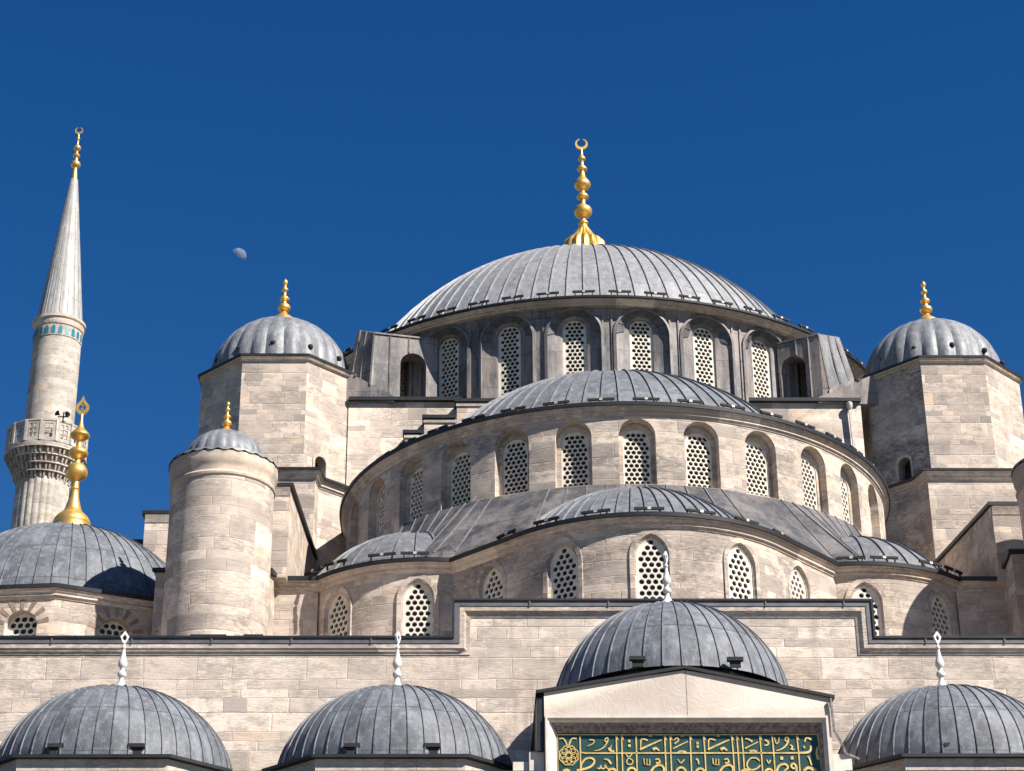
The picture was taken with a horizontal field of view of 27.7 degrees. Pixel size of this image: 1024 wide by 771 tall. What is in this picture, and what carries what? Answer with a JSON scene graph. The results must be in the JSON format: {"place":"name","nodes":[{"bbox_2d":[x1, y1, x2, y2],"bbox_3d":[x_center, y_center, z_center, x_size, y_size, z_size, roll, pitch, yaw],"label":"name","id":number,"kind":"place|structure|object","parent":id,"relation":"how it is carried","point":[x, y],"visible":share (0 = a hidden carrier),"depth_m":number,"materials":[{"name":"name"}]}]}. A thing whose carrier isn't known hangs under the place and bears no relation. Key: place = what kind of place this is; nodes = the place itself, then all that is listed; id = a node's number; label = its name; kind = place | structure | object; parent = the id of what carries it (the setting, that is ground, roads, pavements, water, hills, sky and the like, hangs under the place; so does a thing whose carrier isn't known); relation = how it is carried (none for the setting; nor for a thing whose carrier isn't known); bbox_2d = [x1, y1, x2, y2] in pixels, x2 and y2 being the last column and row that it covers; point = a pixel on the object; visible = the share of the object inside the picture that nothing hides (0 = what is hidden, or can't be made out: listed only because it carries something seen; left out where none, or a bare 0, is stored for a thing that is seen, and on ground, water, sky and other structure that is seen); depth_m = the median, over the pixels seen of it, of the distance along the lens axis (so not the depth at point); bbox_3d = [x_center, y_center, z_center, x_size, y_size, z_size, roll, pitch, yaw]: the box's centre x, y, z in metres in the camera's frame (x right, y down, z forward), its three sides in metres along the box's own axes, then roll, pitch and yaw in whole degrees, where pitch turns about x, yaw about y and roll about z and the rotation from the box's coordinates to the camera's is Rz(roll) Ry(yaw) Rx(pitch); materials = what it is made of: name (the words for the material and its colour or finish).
{"place":"outdoors","nodes":[
{"label":"outdoors","id":0,"kind":"place"},
{"bbox_2d":[0,139,1023,770],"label":"mosque","id":1,"kind":"structure","parent":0,"point":[492,491],"depth_m":63.90,"materials":[{"name":"grey stone"}]},
{"bbox_2d":[0,0,1023,538],"label":"sky","id":2,"kind":"structure","parent":0,"point":[827,160],"materials":[{"name":"blue"}]},
{"label":"ground","id":3,"kind":"structure","parent":0,"visible":0},
{"bbox_2d":[4,127,87,528],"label":"minaret","id":4,"kind":"object","parent":3,"relation":"on","point":[38,459],"visible":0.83,"depth_m":115.24,"materials":[{"name":"stone"}]},
{"bbox_2d":[55,410,69,420],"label":"loudspeaker","id":5,"kind":"object","parent":4,"relation":"attached to","point":[67,413],"visible":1,"depth_m":113.65,"materials":[{"name":"black metal"}]},
{"bbox_2d":[0,631,1023,770],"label":"portico","id":6,"kind":"structure","parent":3,"relation":"on","point":[396,725],"depth_m":48.48,"materials":[{"name":"metal"}]},
{"bbox_2d":[47,743,63,753],"bbox_3d":[-10.512,8.380,47.796,0.380,0.250,0.140,0,-26,-1],"label":"floodlight","id":7,"kind":"object","parent":6,"relation":"attached to","point":[53,747],"visible":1,"depth_m":47.77,"materials":[{"name":"black metal"}]},
{"bbox_2d":[128,743,144,753],"bbox_3d":[-8.662,8.385,47.830,0.380,0.250,0.140,0,-26,-1],"label":"floodlight","id":8,"kind":"object","parent":6,"relation":"attached to","point":[137,748],"visible":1,"depth_m":47.80,"materials":[{"name":"black metal"}]},
{"bbox_2d":[344,743,359,753],"bbox_3d":[-3.693,8.397,47.920,0.380,0.250,0.140,0,-26,-1],"label":"floodlight","id":9,"kind":"object","parent":6,"relation":"attached to","point":[349,747],"visible":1,"depth_m":47.89,"materials":[{"name":"black metal"}]},
{"bbox_2d":[424,743,440,753],"bbox_3d":[-1.844,8.401,47.954,0.380,0.250,0.140,0,-26,-1],"label":"floodlight","id":10,"kind":"object","parent":6,"relation":"attached to","point":[432,748],"visible":1,"depth_m":47.92,"materials":[{"name":"black metal"}]},
{"bbox_2d":[513,551,859,770],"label":"portal","id":11,"kind":"object","parent":3,"relation":"on","point":[755,712],"visible":1,"depth_m":47.94,"materials":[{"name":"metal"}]},
{"bbox_2d":[629,656,645,666],"bbox_3d":[2.956,6.503,48.826,0.380,0.250,0.140,0,-26,-1],"label":"floodlight","id":12,"kind":"object","parent":11,"relation":"attached to","point":[637,661],"visible":1,"depth_m":48.79,"materials":[{"name":"black metal"}]},
{"bbox_2d":[727,657,742,667],"bbox_3d":[5.256,6.526,48.859,0.380,0.250,0.140,0,-26,-1],"label":"floodlight","id":13,"kind":"object","parent":11,"relation":"attached to","point":[735,662],"visible":1,"depth_m":48.83,"materials":[{"name":"black metal"}]}
]}

